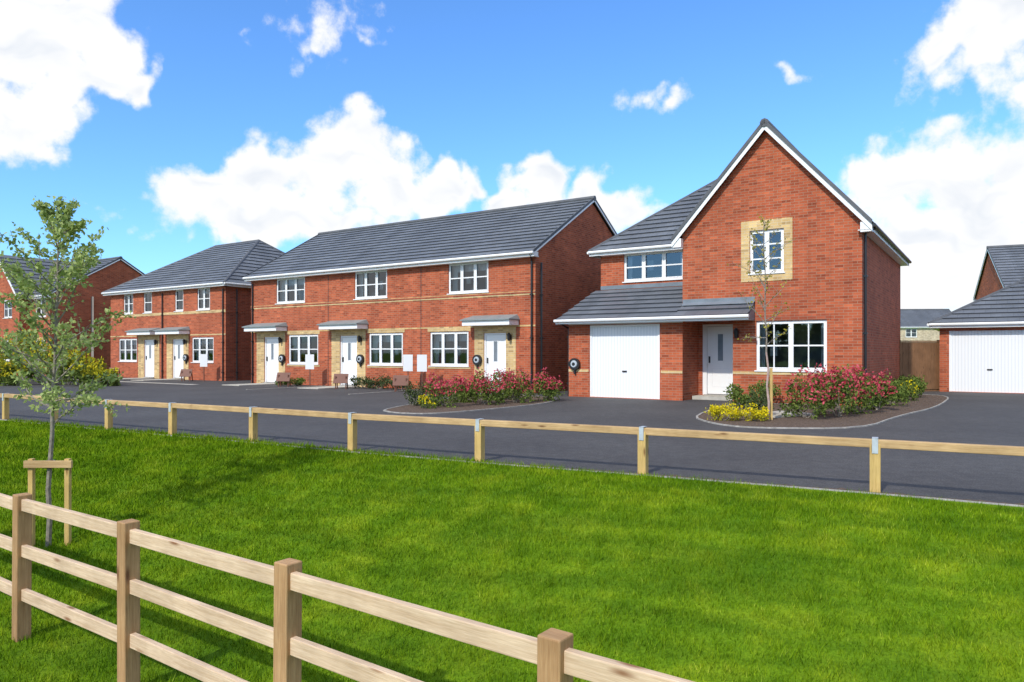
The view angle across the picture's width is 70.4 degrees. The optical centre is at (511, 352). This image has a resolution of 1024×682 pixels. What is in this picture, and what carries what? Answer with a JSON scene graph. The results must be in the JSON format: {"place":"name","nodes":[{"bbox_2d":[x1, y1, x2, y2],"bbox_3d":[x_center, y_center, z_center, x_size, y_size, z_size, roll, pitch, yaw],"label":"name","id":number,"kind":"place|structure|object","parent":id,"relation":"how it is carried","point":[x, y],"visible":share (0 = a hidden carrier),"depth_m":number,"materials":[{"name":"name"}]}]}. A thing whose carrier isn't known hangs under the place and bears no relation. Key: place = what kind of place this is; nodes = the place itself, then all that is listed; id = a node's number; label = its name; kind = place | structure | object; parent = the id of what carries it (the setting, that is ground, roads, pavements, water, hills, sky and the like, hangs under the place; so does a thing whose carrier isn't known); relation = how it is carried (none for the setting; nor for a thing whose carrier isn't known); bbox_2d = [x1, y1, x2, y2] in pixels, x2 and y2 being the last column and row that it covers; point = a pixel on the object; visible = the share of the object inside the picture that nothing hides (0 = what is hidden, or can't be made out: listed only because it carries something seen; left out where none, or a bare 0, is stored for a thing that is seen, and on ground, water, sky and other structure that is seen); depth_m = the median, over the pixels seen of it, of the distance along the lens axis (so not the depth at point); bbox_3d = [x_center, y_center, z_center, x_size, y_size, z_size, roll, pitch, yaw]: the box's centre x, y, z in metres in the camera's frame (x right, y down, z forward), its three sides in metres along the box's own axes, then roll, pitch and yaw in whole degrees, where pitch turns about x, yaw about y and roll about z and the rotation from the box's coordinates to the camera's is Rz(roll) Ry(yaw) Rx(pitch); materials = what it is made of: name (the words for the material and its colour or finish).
{"place":"outdoors","nodes":[
{"label":"outdoors","id":0,"kind":"place"},
{"bbox_2d":[0,336,22,365],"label":"golden shrub","id":1,"kind":"object","parent":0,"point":[7,355],"visible":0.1,"depth_m":35.12,"materials":[{"name":"green plant"}]},
{"bbox_2d":[0,268,29,373],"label":"bay walls","id":2,"kind":"structure","parent":0,"point":[8,323],"depth_m":45.58,"materials":[{"name":"red brick"}]},
{"bbox_2d":[2,299,11,360],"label":"bay windows","id":3,"kind":"structure","parent":2,"relation":"in","point":[9,316],"depth_m":45.81,"materials":[{"name":"white plastic"}]},
{"bbox_2d":[0,255,75,297],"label":"bay roof","id":4,"kind":"structure","parent":2,"relation":"on","point":[47,263],"depth_m":46.84,"materials":[{"name":"grey tile"}]},
{"bbox_2d":[0,262,17,298],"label":"bay trim","id":5,"kind":"structure","parent":4,"relation":"attached to","point":[10,283],"depth_m":44.98,"materials":[{"name":"white plastic"}]},
{"bbox_2d":[12,335,71,384],"bbox_3d":[-20.537,0.302,32.086,2.279,2.301,2.288,0,0,-18],"label":"golden shrub","id":6,"kind":"object","parent":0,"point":[51,356],"visible":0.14,"depth_m":31.57,"materials":[{"name":"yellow plant"}]},
{"bbox_2d":[51,346,98,385],"bbox_3d":[-19.085,0.513,31.436,1.964,1.875,1.718,0,0,0],"label":"golden shrub","id":7,"kind":"object","parent":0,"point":[64,377],"visible":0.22,"depth_m":31.39,"materials":[{"name":"yellow plant"}]},
{"bbox_2d":[73,378,491,393],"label":"paved path","id":8,"kind":"structure","parent":0,"point":[304,387],"depth_m":31.48,"materials":[{"name":"concrete"}]},
{"bbox_2d":[0,417,1023,681],"bbox_3d":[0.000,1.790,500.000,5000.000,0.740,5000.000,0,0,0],"label":"ground","id":9,"kind":"structure","parent":0,"point":[740,620],"depth_m":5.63,"materials":[{"name":"green plant"}]},
{"bbox_2d":[0,359,34,385],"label":"golden shrub","id":10,"kind":"object","parent":9,"relation":"on","point":[6,370],"visible":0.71,"depth_m":30.88,"materials":[{"name":"yellow plant"}]},
{"bbox_2d":[0,329,64,381],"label":"golden shrub","id":11,"kind":"object","parent":9,"relation":"on","point":[18,345],"visible":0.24,"depth_m":33.40,"materials":[{"name":"yellow plant"}]},
{"bbox_2d":[23,458,72,545],"bbox_3d":[-4.830,1.621,7.593,0.500,1.020,0.111,0,0,0],"label":"tree stake frame","id":12,"kind":"object","parent":9,"relation":"on","point":[32,464],"visible":0.78,"depth_m":7.57,"materials":[{"name":"brown wood"}]},
{"bbox_2d":[0,195,135,546],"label":"young tree","id":13,"kind":"object","parent":9,"relation":"on","point":[61,225],"visible":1,"depth_m":7.53,"materials":[{"name":"green plant"}]},
{"bbox_2d":[4,260,141,375],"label":"walls","id":14,"kind":"structure","parent":9,"relation":"on","point":[119,272],"depth_m":46.01,"materials":[{"name":"red brick"}]},
{"bbox_2d":[36,299,45,357],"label":"window frames","id":15,"kind":"structure","parent":14,"relation":"attached to","point":[40,316],"depth_m":44.52,"materials":[{"name":"white plastic"}]},
{"bbox_2d":[39,297,93,357],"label":"curtains","id":16,"kind":"object","parent":14,"relation":"attached to","point":[92,318],"visible":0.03,"depth_m":45.71,"materials":[{"name":"fabric"}]},
{"bbox_2d":[26,258,143,339],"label":"trim","id":17,"kind":"structure","parent":14,"relation":"attached to","point":[102,267],"depth_m":46.20,"materials":[{"name":"white plastic"}]},
{"bbox_2d":[32,256,141,295],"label":"roof","id":18,"kind":"structure","parent":14,"relation":"on","point":[104,261],"depth_m":47.18,"materials":[{"name":"tile"}]},
{"bbox_2d":[65,356,109,385],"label":"golden shrub","id":19,"kind":"object","parent":9,"relation":"on","point":[87,370],"visible":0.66,"depth_m":30.64,"materials":[{"name":"yellow plant"}]},
{"bbox_2d":[111,286,250,380],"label":"walls","id":20,"kind":"structure","parent":9,"relation":"on","point":[205,323],"depth_m":37.34,"materials":[{"name":"red brick"}]},
{"bbox_2d":[143,339,182,378],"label":"doors","id":21,"kind":"structure","parent":20,"relation":"attached to","point":[177,366],"depth_m":38.54,"materials":[{"name":"white plastic"}]},
{"bbox_2d":[149,345,179,358],"bbox_3d":[-18.734,-1.410,39.082,8.889,3.710,0.019,0,0,34],"label":"window glass","id":22,"kind":"object","parent":21,"relation":"in","point":[178,351],"visible":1,"depth_m":38.33,"materials":[{"name":"glass"}]},
{"bbox_2d":[118,288,213,362],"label":"window frames","id":23,"kind":"structure","parent":20,"relation":"attached to","point":[204,298],"depth_m":38.10,"materials":[{"name":"white plastic"}]},
{"bbox_2d":[123,289,212,360],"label":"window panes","id":24,"kind":"object","parent":20,"relation":"attached to","point":[180,304],"visible":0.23,"depth_m":40.72,"materials":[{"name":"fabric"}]},
{"bbox_2d":[101,282,250,380],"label":"trim","id":25,"kind":"structure","parent":20,"relation":"attached to","point":[171,333],"depth_m":38.57,"materials":[{"name":"white plastic"}]},
{"bbox_2d":[183,354,188,363],"bbox_3d":[-16.996,0.335,37.725,0.378,0.509,0.148,0,0,34],"label":"hose reel","id":26,"kind":"object","parent":20,"relation":"attached to","point":[185,357],"visible":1,"depth_m":37.67,"materials":[{"name":"black plastic"}]},
{"bbox_2d":[102,239,284,294],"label":"roof","id":27,"kind":"structure","parent":20,"relation":"on","point":[236,262],"depth_m":40.18,"materials":[{"name":"tile"}]},
{"bbox_2d":[0,493,693,681],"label":"post and rail fence","id":28,"kind":"object","parent":9,"relation":"on","point":[553,654],"visible":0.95,"depth_m":3.91,"materials":[{"name":"brown wood"}]},
{"bbox_2d":[242,196,616,392],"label":"brick terrace","id":29,"kind":"structure","parent":9,"relation":"on","point":[450,296],"depth_m":28.62,"materials":[{"name":"red brick"}]},
{"bbox_2d":[278,354,284,365],"bbox_3d":[-10.296,0.335,32.375,0.378,0.509,0.148,0,0,34],"label":"hose reel","id":30,"kind":"object","parent":29,"relation":"attached to","point":[281,358],"visible":1,"depth_m":32.33,"materials":[{"name":"black plastic"}]},
{"bbox_2d":[356,354,363,366],"bbox_3d":[-6.224,0.335,29.651,0.378,0.509,0.148,0,0,34],"label":"hose reel","id":31,"kind":"object","parent":29,"relation":"attached to","point":[360,359],"visible":1,"depth_m":29.61,"materials":[{"name":"black plastic"}]},
{"bbox_2d":[275,261,488,366],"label":"window frames","id":32,"kind":"structure","parent":29,"relation":"in","point":[443,364],"depth_m":29.00,"materials":[{"name":"white plastic"}]},
{"bbox_2d":[271,341,496,360],"bbox_3d":[-5.725,-1.410,29.511,12.543,3.710,0.019,0,0,34],"label":"window glass","id":33,"kind":"structure","parent":29,"relation":"in","point":[495,342],"depth_m":30.17,"materials":[{"name":"grey glass"}]},
{"bbox_2d":[264,333,505,385],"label":"doors","id":34,"kind":"structure","parent":29,"relation":"in","point":[349,367],"depth_m":30.11,"materials":[{"name":"white plastic"}]},
{"bbox_2d":[472,355,481,368],"bbox_3d":[-1.279,0.335,26.342,0.378,0.509,0.148,0,0,34],"label":"hose reel","id":35,"kind":"object","parent":29,"relation":"attached to","point":[477,360],"visible":0.98,"depth_m":26.30,"materials":[{"name":"black plastic"}]},
{"bbox_2d":[0,393,1023,492],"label":"knee rail fence","id":36,"kind":"object","parent":9,"relation":"on","point":[875,444],"visible":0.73,"depth_m":8.71,"materials":[{"name":"beige wood"}]},
{"bbox_2d":[900,328,938,340],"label":"walls","id":37,"kind":"structure","parent":9,"relation":"on","point":[926,334],"depth_m":98.42,"materials":[{"name":"brick"}]},
{"bbox_2d":[906,329,915,336],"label":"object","id":38,"kind":"object","parent":37,"relation":"attached to","point":[908,332],"visible":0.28,"depth_m":100.84,"materials":[{"name":"fabric"}]},
{"bbox_2d":[900,309,950,326],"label":"roof","id":39,"kind":"structure","parent":37,"relation":"on","point":[916,317],"depth_m":100.67,"materials":[{"name":"tile"}]},
{"bbox_2d":[927,279,1023,393],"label":"detached garage","id":40,"kind":"structure","parent":9,"relation":"on","point":[981,345],"depth_m":25.70,"materials":[{"name":"red brick"}]},
{"bbox_2d":[949,330,1023,392],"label":"garage doors","id":41,"kind":"structure","parent":40,"relation":"in","point":[979,360],"depth_m":25.55,"materials":[{"name":"white plastic"}]},
{"bbox_2d":[0,375,1023,503],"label":"asphalt road","id":42,"kind":"structure","parent":0,"point":[979,418],"depth_m":12.68,"materials":[{"name":"grey asphalt"}]},
{"bbox_2d":[93,367,120,385],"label":"golden shrub","id":43,"kind":"object","parent":42,"relation":"on","point":[100,376],"visible":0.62,"depth_m":30.46,"materials":[{"name":"yellow plant"}]},
{"bbox_2d":[179,369,192,380],"bbox_3d":[-16.114,1.124,35.937,0.560,0.592,0.420,0,0,0],"label":"tilted notice board","id":44,"kind":"object","parent":42,"relation":"on","point":[184,373],"visible":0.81,"depth_m":35.81,"materials":[{"name":"brown wood"}]},
{"bbox_2d":[200,354,206,380],"bbox_3d":[-15.143,0.750,35.648,0.360,1.340,0.062,0,0,0],"label":"plot sign","id":45,"kind":"object","parent":42,"relation":"on","point":[203,360],"visible":1,"depth_m":35.62,"materials":[{"name":"white plastic"}]},
{"bbox_2d":[276,372,290,386],"bbox_3d":[-9.470,1.124,30.143,0.560,0.592,0.420,0,0,0],"label":"tilted notice board","id":46,"kind":"object","parent":42,"relation":"on","point":[282,377],"visible":1,"depth_m":30.02,"materials":[{"name":"brown wood"}]},
{"bbox_2d":[289,377,305,385],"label":"hedge shrub","id":47,"kind":"object","parent":42,"relation":"on","point":[300,381],"visible":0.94,"depth_m":30.63,"materials":[{"name":"green plant"}]},
{"bbox_2d":[305,354,313,385],"bbox_3d":[-8.443,0.750,30.298,0.360,1.340,0.062,0,0,0],"label":"plot sign","id":48,"kind":"object","parent":42,"relation":"on","point":[309,361],"visible":0.95,"depth_m":30.27,"materials":[{"name":"white plastic"}]},
{"bbox_2d":[333,374,348,388],"bbox_3d":[-6.644,1.124,28.253,0.560,0.592,0.420,0,0,0],"label":"tilted notice board","id":49,"kind":"object","parent":42,"relation":"on","point":[340,378],"visible":0.84,"depth_m":28.14,"materials":[{"name":"wood"}]},
{"bbox_2d":[349,375,374,387],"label":"hedge shrub","id":50,"kind":"object","parent":42,"relation":"on","point":[358,382],"visible":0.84,"depth_m":28.56,"materials":[{"name":"green plant"}]},
{"bbox_2d":[365,374,392,388],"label":"hedge shrub","id":51,"kind":"object","parent":42,"relation":"on","point":[381,382],"visible":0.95,"depth_m":28.06,"materials":[{"name":"green plant"}]},
{"bbox_2d":[388,380,410,389],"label":"hedge shrub","id":52,"kind":"object","parent":42,"relation":"on","point":[391,384],"visible":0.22,"depth_m":27.46,"materials":[{"name":"green plant"}]},
{"bbox_2d":[392,375,408,391],"bbox_3d":[-4.013,1.124,26.252,0.560,0.592,0.420,0,0,0],"label":"tilted notice board","id":53,"kind":"object","parent":42,"relation":"on","point":[400,380],"visible":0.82,"depth_m":26.12,"materials":[{"name":"wood"}]},
{"bbox_2d":[403,355,412,385],"bbox_3d":[-3.900,0.750,27.209,0.360,1.340,0.062,0,0,0],"label":"plot sign","id":54,"kind":"object","parent":42,"relation":"on","point":[407,363],"visible":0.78,"depth_m":27.18,"materials":[{"name":"white plastic"}]},
{"bbox_2d":[417,355,426,388],"bbox_3d":[-3.300,0.750,26.609,0.360,1.340,0.062,0,0,0],"label":"plot sign","id":55,"kind":"object","parent":42,"relation":"on","point":[421,363],"visible":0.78,"depth_m":26.58,"materials":[{"name":"white plastic"}]},
{"bbox_2d":[383,395,556,413],"bbox_3d":[-0.804,1.406,20.182,3.337,0.028,7.573,0,0,18],"label":"bed edging","id":56,"kind":"object","parent":42,"relation":"on","point":[385,410],"visible":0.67,"depth_m":17.68,"materials":[{"name":"concrete"}]},
{"bbox_2d":[387,395,554,412],"bbox_3d":[-0.804,1.400,20.182,3.292,0.001,7.529,0,0,18],"label":"planting bed","id":57,"kind":"object","parent":42,"relation":"on","point":[472,405],"visible":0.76,"depth_m":18.79,"materials":[{"name":"brown soil"}]},
{"bbox_2d":[403,381,425,405],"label":"lavender shrub","id":58,"kind":"object","parent":57,"relation":"on","point":[409,392],"visible":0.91,"depth_m":19.18,"materials":[{"name":"green plant"}]},
{"bbox_2d":[417,394,436,408],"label":"yellow flowering plant","id":59,"kind":"object","parent":57,"relation":"on","point":[421,400],"visible":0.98,"depth_m":18.15,"materials":[{"name":"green plant"}]},
{"bbox_2d":[422,371,469,407],"bbox_3d":[-1.834,0.959,18.942,1.158,0.981,1.343,0,0,-43],"label":"photinia shrub","id":60,"kind":"object","parent":57,"relation":"on","point":[435,390],"visible":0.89,"depth_m":18.77,"materials":[{"name":"pink plant"}]},
{"bbox_2d":[444,374,477,402],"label":"photinia shrub","id":61,"kind":"object","parent":57,"relation":"on","point":[462,399],"visible":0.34,"depth_m":20.46,"materials":[{"name":"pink plant"}]},
{"bbox_2d":[467,367,504,404],"bbox_3d":[-0.727,0.924,19.719,1.091,1.053,1.297,0,0,0],"label":"photinia shrub","id":62,"kind":"object","parent":57,"relation":"on","point":[481,387],"visible":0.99,"depth_m":19.41,"materials":[{"name":"pink plant"}]},
{"bbox_2d":[491,368,522,399],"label":"photinia shrub","id":63,"kind":"object","parent":57,"relation":"on","point":[499,374],"visible":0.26,"depth_m":21.38,"materials":[{"name":"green plant"}]},
{"bbox_2d":[495,367,533,402],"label":"photinia shrub","id":64,"kind":"object","parent":57,"relation":"on","point":[508,382],"visible":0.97,"depth_m":20.18,"materials":[{"name":"pink plant"}]},
{"bbox_2d":[529,367,566,400],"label":"photinia shrub","id":65,"kind":"object","parent":57,"relation":"on","point":[550,389],"visible":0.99,"depth_m":21.00,"materials":[{"name":"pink plant"}]},
{"bbox_2d":[0,419,1023,506],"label":"concrete edging","id":66,"kind":"object","parent":42,"relation":"on","point":[722,481],"visible":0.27,"depth_m":7.60,"materials":[{"name":"grey concrete"}]},
{"bbox_2d":[5,419,1023,504],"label":"soil edge","id":67,"kind":"object","parent":42,"relation":"on","point":[731,480],"visible":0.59,"depth_m":7.75,"materials":[{"name":"brown soil"}]},
{"bbox_2d":[569,131,899,405],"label":"walls","id":68,"kind":"structure","parent":42,"relation":"on","point":[770,177],"depth_m":20.54,"materials":[{"name":"red brick"}]},
{"bbox_2d":[569,358,579,373],"bbox_3d":[1.988,0.435,23.205,0.378,0.509,0.148,0,0,34],"label":"charger","id":69,"kind":"object","parent":68,"relation":"attached to","point":[574,364],"visible":1,"depth_m":23.16,"materials":[{"name":"black plastic"}]},
{"bbox_2d":[590,324,732,400],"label":"doors","id":70,"kind":"structure","parent":68,"relation":"attached to","point":[624,361],"depth_m":22.25,"materials":[{"name":"white plastic"}]},
{"bbox_2d":[718,334,722,360],"bbox_3d":[6.140,-1.470,21.914,0.599,3.830,6.604,0,0,-39],"label":"window glass","id":71,"kind":"object","parent":70,"relation":"in","point":[720,347],"visible":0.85,"depth_m":22.09,"materials":[{"name":"glass"}]},
{"bbox_2d":[556,118,873,319],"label":"roof","id":72,"kind":"structure","parent":68,"relation":"on","point":[661,226],"depth_m":23.39,"materials":[{"name":"tile"}]},
{"bbox_2d":[622,228,826,371],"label":"window frames","id":73,"kind":"structure","parent":68,"relation":"attached to","point":[790,367],"depth_m":20.31,"materials":[{"name":"white plastic"}]},
{"bbox_2d":[627,234,823,367],"bbox_3d":[6.470,-1.120,23.555,2.936,5.040,9.003,0,0,-39],"label":"window glass","id":74,"kind":"object","parent":68,"relation":"attached to","point":[816,337],"visible":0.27,"depth_m":22.38,"materials":[{"name":"glass"}]},
{"bbox_2d":[553,119,911,403],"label":"trim","id":75,"kind":"structure","parent":68,"relation":"attached to","point":[876,234],"depth_m":20.57,"materials":[{"name":"white plastic"}]},
{"bbox_2d":[733,328,738,337],"bbox_3d":[6.392,-0.555,20.666,0.156,0.290,0.214,0,0,45],"label":"wall lantern","id":76,"kind":"object","parent":68,"relation":"attached to","point":[736,332],"depth_m":20.61,"materials":[{"name":"black plastic"}]},
{"bbox_2d":[698,395,946,426],"bbox_3d":[8.604,1.400,19.296,4.299,0.001,14.020,0,0,40],"label":"planting bed","id":77,"kind":"object","parent":42,"relation":"on","point":[829,419],"visible":0.68,"depth_m":15.62,"materials":[{"name":"brown soil"}]},
{"bbox_2d":[703,403,746,420],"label":"yellow flowering plant","id":78,"kind":"object","parent":77,"relation":"on","point":[717,410],"visible":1,"depth_m":14.91,"materials":[{"name":"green plant"}]},
{"bbox_2d":[723,382,760,407],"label":"evergreen shrub","id":79,"kind":"object","parent":77,"relation":"on","point":[736,394],"visible":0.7,"depth_m":18.48,"materials":[{"name":"green plant"}]},
{"bbox_2d":[738,403,768,420],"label":"yellow flowering plant","id":80,"kind":"object","parent":77,"relation":"on","point":[755,415],"visible":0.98,"depth_m":14.76,"materials":[{"name":"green plant"}]},
{"bbox_2d":[743,387,774,410],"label":"evergreen shrub","id":81,"kind":"object","parent":77,"relation":"on","point":[763,398],"visible":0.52,"depth_m":16.03,"materials":[{"name":"green plant"}]},
{"bbox_2d":[727,214,794,419],"bbox_3d":[5.258,-0.714,15.195,1.308,4.311,1.355,0,0,-33],"label":"sapling tree","id":82,"kind":"object","parent":77,"relation":"on","point":[766,326],"visible":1,"depth_m":14.99,"materials":[{"name":"green plant"}]},
{"bbox_2d":[746,379,781,397],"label":"evergreen shrub","id":83,"kind":"object","parent":77,"relation":"on","point":[757,385],"visible":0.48,"depth_m":19.75,"materials":[{"name":"green plant"}]},
{"bbox_2d":[770,368,772,419],"bbox_3d":[5.385,0.870,15.075,0.050,1.100,0.050,0,0,0],"label":"tree stake","id":84,"kind":"object","parent":77,"relation":"on","point":[771,393],"visible":0.8,"depth_m":15.05,"materials":[{"name":"beige wood"}]},
{"bbox_2d":[744,411,814,417],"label":"stepping slab","id":85,"kind":"structure","parent":77,"relation":"on","point":[776,414],"depth_m":16.02,"materials":[{"name":"concrete"}]},
{"bbox_2d":[777,365,839,419],"bbox_3d":[6.480,0.861,15.601,1.221,1.179,1.171,0,0,-33],"label":"photinia shrub","id":86,"kind":"object","parent":77,"relation":"on","point":[811,391],"visible":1,"depth_m":15.49,"materials":[{"name":"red plant"}]},
{"bbox_2d":[809,363,859,415],"bbox_3d":[7.127,0.837,16.079,1.059,1.226,1.055,0,0,26],"label":"photinia shrub","id":87,"kind":"object","parent":77,"relation":"on","point":[848,386],"visible":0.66,"depth_m":15.87,"materials":[{"name":"green plant"}]},
{"bbox_2d":[835,364,886,413],"bbox_3d":[7.985,0.860,16.819,1.214,1.178,1.295,0,0,33],"label":"photinia shrub","id":88,"kind":"object","parent":77,"relation":"on","point":[873,400],"visible":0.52,"depth_m":16.64,"materials":[{"name":"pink plant"}]},
{"bbox_2d":[858,367,897,409],"bbox_3d":[8.930,0.905,17.697,0.856,1.088,0.866,0,0,0],"label":"photinia shrub","id":89,"kind":"object","parent":77,"relation":"on","point":[890,393],"visible":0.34,"depth_m":17.50,"materials":[{"name":"pink plant"}]},
{"bbox_2d":[883,379,909,405],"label":"evergreen shrub","id":90,"kind":"object","parent":77,"relation":"on","point":[902,394],"visible":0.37,"depth_m":18.89,"materials":[{"name":"green plant"}]},
{"bbox_2d":[889,378,912,402],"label":"evergreen shrub","id":91,"kind":"object","parent":77,"relation":"on","point":[902,389],"visible":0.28,"depth_m":20.55,"materials":[{"name":"green plant"}]},
{"bbox_2d":[899,380,921,400],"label":"yellow flowering plant","id":92,"kind":"object","parent":77,"relation":"on","point":[913,395],"visible":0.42,"depth_m":21.09,"materials":[{"name":"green plant"}]},
{"bbox_2d":[898,375,926,393],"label":"evergreen shrub","id":93,"kind":"object","parent":77,"relation":"on","point":[909,379],"visible":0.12,"depth_m":23.59,"materials":[{"name":"green plant"}]},
{"bbox_2d":[899,374,927,397],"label":"evergreen shrub","id":94,"kind":"object","parent":77,"relation":"on","point":[923,384],"visible":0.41,"depth_m":22.45,"materials":[{"name":"green plant"}]},
{"bbox_2d":[696,394,948,428],"bbox_3d":[8.604,1.406,19.295,4.344,0.028,14.064,0,0,40],"label":"bed edging","id":95,"kind":"object","parent":42,"relation":"on","point":[943,402],"visible":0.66,"depth_m":14.02,"materials":[{"name":"concrete"}]},
{"bbox_2d":[900,340,938,390],"bbox_3d":[14.821,0.480,26.394,1.820,1.880,0.140,0,0,-12],"label":"closeboard fence","id":96,"kind":"object","parent":42,"relation":"on","point":[917,358],"visible":0.7,"depth_m":26.36,"materials":[{"name":"brown wood"}]},
{"bbox_2d":[0,0,1023,311],"label":"sky","id":97,"kind":"structure","parent":0,"point":[181,129],"materials":[{"name":"blue"}]},
{"bbox_2d":[976,254,1002,299],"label":"walls","id":98,"kind":"structure","parent":0,"point":[990,282],"depth_m":42.79,"materials":[{"name":"red brick"}]},
{"bbox_2d":[973,248,1004,300],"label":"trim","id":99,"kind":"structure","parent":98,"relation":"attached to","point":[997,271],"depth_m":42.33,"materials":[{"name":"white"}]},
{"bbox_2d":[974,244,1023,298],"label":"roof","id":100,"kind":"structure","parent":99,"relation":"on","point":[1008,260],"depth_m":40.94,"materials":[{"name":"tile"}]}
]}

